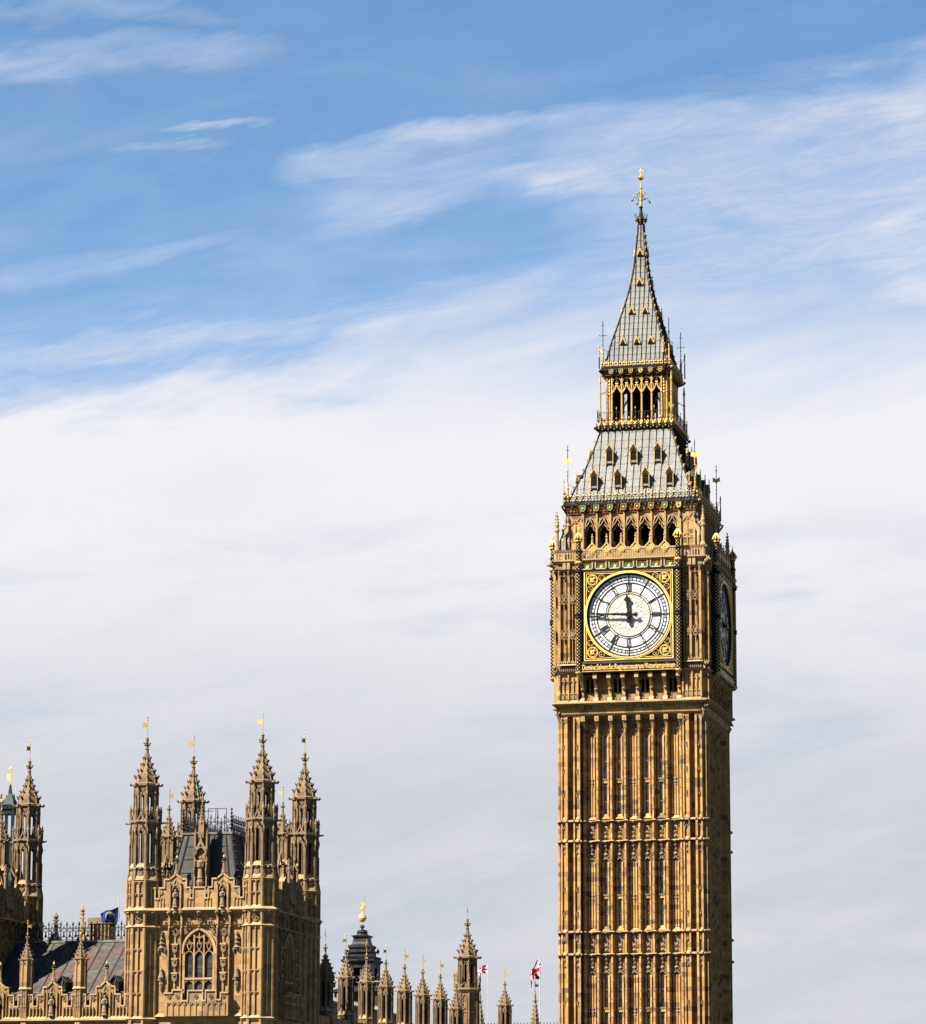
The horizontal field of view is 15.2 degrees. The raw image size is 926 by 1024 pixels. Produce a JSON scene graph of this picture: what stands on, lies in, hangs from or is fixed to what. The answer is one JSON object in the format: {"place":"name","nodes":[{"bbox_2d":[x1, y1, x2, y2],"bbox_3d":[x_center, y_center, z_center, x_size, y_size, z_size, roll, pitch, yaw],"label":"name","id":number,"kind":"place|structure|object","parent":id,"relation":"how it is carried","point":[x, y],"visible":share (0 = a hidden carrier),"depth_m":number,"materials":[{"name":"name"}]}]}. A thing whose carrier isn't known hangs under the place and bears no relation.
{"place":"outdoors","nodes":[
{"label":"outdoors","id":0,"kind":"place"},
{"bbox_2d":[0,740,46,968],"bbox_3d":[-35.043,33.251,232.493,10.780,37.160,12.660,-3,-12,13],"label":"turreted tower","id":1,"kind":"structure","parent":0,"point":[21,902],"depth_m":237.02,"materials":[{"name":"stone"}]},
{"bbox_2d":[0,942,9,968],"bbox_3d":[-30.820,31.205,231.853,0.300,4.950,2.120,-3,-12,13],"label":"window","id":2,"kind":"structure","parent":1,"relation":"in","point":[5,953],"depth_m":232.17,"materials":[{"name":"black glass"}]},
{"bbox_2d":[123,713,323,1023],"bbox_3d":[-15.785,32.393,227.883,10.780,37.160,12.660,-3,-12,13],"label":"turreted tower","id":3,"kind":"structure","parent":0,"point":[221,927],"depth_m":224.31,"materials":[{"name":"stone"}]},
{"bbox_2d":[182,932,213,999],"bbox_3d":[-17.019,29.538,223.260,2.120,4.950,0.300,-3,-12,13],"label":"window","id":4,"kind":"structure","parent":3,"relation":"in","point":[198,958],"depth_m":223.33,"materials":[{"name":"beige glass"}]},
{"bbox_2d":[285,938,293,993],"bbox_3d":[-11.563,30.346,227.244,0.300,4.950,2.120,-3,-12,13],"label":"window","id":5,"kind":"structure","parent":3,"relation":"in","point":[289,961],"depth_m":227.62,"materials":[{"name":"black glass"}]},
{"bbox_2d":[0,0,925,1023],"label":"sky","id":6,"kind":"structure","parent":0,"point":[304,304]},
{"label":"ground","id":7,"kind":"structure","parent":0,"visible":0},
{"bbox_2d":[0,766,22,885],"bbox_3d":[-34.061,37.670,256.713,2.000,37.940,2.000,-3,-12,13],"label":"ventilation turret","id":8,"kind":"object","parent":7,"relation":"on","point":[9,809],"visible":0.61,"depth_m":259.23,"materials":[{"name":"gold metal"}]},
{"bbox_2d":[0,904,127,1023],"bbox_3d":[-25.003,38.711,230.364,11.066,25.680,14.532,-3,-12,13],"label":"palace wing","id":9,"kind":"structure","parent":7,"relation":"on","point":[55,978],"depth_m":226.24,"materials":[{"name":"beige stone"}]},
{"bbox_2d":[100,900,119,939],"bbox_3d":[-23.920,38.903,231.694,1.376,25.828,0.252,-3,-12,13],"label":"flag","id":10,"kind":"object","parent":7,"relation":"on","point":[112,915],"visible":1,"depth_m":233.96,"materials":[{"name":"blue fabric"}]},
{"bbox_2d":[333,903,393,1007],"bbox_3d":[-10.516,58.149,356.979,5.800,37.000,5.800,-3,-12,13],"label":"domed cupola","id":11,"kind":"object","parent":7,"relation":"on","point":[356,954],"visible":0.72,"depth_m":358.33,"materials":[{"name":"black metal"}]},
{"bbox_2d":[319,905,513,1023],"bbox_3d":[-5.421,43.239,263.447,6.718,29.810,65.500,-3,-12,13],"label":"palace range","id":12,"kind":"structure","parent":7,"relation":"on","point":[344,1008],"depth_m":257.49,"materials":[{"name":"stone"}]},
{"bbox_2d":[479,992,484,1023],"bbox_3d":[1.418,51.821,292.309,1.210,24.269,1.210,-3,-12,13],"label":"stone spirelet","id":13,"kind":"object","parent":7,"relation":"on","point":[481,1017],"visible":0.52,"depth_m":293.96,"materials":[{"name":"stone"}]},
{"bbox_2d":[477,963,488,1022],"bbox_3d":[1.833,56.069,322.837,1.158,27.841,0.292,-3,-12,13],"label":"flagpole","id":14,"kind":"object","parent":7,"relation":"on","point":[483,969],"visible":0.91,"depth_m":325.33,"materials":[{"name":"white metal"}]},
{"bbox_2d":[530,981,539,1023],"bbox_3d":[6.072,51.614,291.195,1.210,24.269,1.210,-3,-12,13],"label":"stone spirelet","id":15,"kind":"object","parent":7,"relation":"on","point":[534,1018],"visible":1,"depth_m":292.88,"materials":[{"name":"stone"}]},
{"bbox_2d":[530,956,540,987],"bbox_3d":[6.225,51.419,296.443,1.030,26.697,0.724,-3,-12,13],"label":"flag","id":16,"kind":"object","parent":7,"relation":"on","point":[535,972],"visible":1,"depth_m":298.87,"materials":[{"name":"fabric"}]},
{"bbox_2d":[546,168,737,1023],"bbox_3d":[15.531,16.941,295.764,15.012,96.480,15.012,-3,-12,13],"label":"clock tower","id":17,"kind":"structure","parent":7,"relation":"on","point":[643,649],"depth_m":290.20,"materials":[{"name":"stone"}]},
{"bbox_2d":[604,736,606,813],"bbox_3d":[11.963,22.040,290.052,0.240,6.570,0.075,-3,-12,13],"label":"window","id":18,"kind":"structure","parent":17,"relation":"in","point":[605,738],"depth_m":290.07,"materials":[{"name":"grey glass"}]},
{"bbox_2d":[605,862,607,925],"bbox_3d":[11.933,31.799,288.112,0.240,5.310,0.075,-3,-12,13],"label":"window","id":19,"kind":"structure","parent":17,"relation":"in","point":[606,865],"depth_m":288.09,"materials":[{"name":"grey glass"}]},
{"bbox_2d":[605,976,607,1023],"bbox_3d":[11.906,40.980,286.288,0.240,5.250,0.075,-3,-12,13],"label":"window","id":20,"kind":"structure","parent":17,"relation":"in","point":[606,978],"depth_m":286.41,"materials":[{"name":"grey glass"}]},
{"bbox_2d":[618,736,620,813],"bbox_3d":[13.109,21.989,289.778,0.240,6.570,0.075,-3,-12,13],"label":"window","id":21,"kind":"structure","parent":17,"relation":"in","point":[619,738],"depth_m":289.79,"materials":[{"name":"grey glass"}]},
{"bbox_2d":[619,862,621,925],"bbox_3d":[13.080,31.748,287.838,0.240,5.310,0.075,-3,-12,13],"label":"window","id":22,"kind":"structure","parent":17,"relation":"in","point":[620,874],"depth_m":287.81,"materials":[{"name":"grey glass"}]},
{"bbox_2d":[619,975,621,1023],"bbox_3d":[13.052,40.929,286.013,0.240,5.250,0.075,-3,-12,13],"label":"window","id":23,"kind":"structure","parent":17,"relation":"in","point":[620,978],"depth_m":286.13,"materials":[{"name":"grey glass"}]},
{"bbox_2d":[646,735,648,812],"bbox_3d":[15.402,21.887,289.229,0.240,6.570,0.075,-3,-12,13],"label":"window","id":24,"kind":"structure","parent":17,"relation":"in","point":[647,755],"depth_m":289.15,"materials":[{"name":"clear glass"}]},
{"bbox_2d":[646,861,649,924],"bbox_3d":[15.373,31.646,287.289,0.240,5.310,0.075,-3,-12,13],"label":"window","id":25,"kind":"structure","parent":17,"relation":"in","point":[647,864],"depth_m":287.18,"materials":[{"name":"grey glass"}]},
{"bbox_2d":[647,975,650,1023],"bbox_3d":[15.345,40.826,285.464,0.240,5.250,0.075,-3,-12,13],"label":"window","id":26,"kind":"structure","parent":17,"relation":"in","point":[648,977],"depth_m":285.64,"materials":[{"name":"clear glass"}]},
{"bbox_2d":[659,735,662,812],"bbox_3d":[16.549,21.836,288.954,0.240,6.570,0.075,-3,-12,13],"label":"window","id":27,"kind":"structure","parent":17,"relation":"in","point":[660,737],"depth_m":288.87,"materials":[{"name":"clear glass"}]},
{"bbox_2d":[660,861,663,924],"bbox_3d":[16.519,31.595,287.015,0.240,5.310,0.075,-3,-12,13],"label":"window","id":28,"kind":"structure","parent":17,"relation":"in","point":[661,864],"depth_m":286.90,"materials":[{"name":"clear glass"}]},
{"bbox_2d":[661,975,664,1023],"bbox_3d":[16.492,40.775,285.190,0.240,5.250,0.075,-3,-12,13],"label":"window","id":29,"kind":"structure","parent":17,"relation":"in","point":[662,977],"depth_m":285.30,"materials":[{"name":"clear glass"}]}
]}

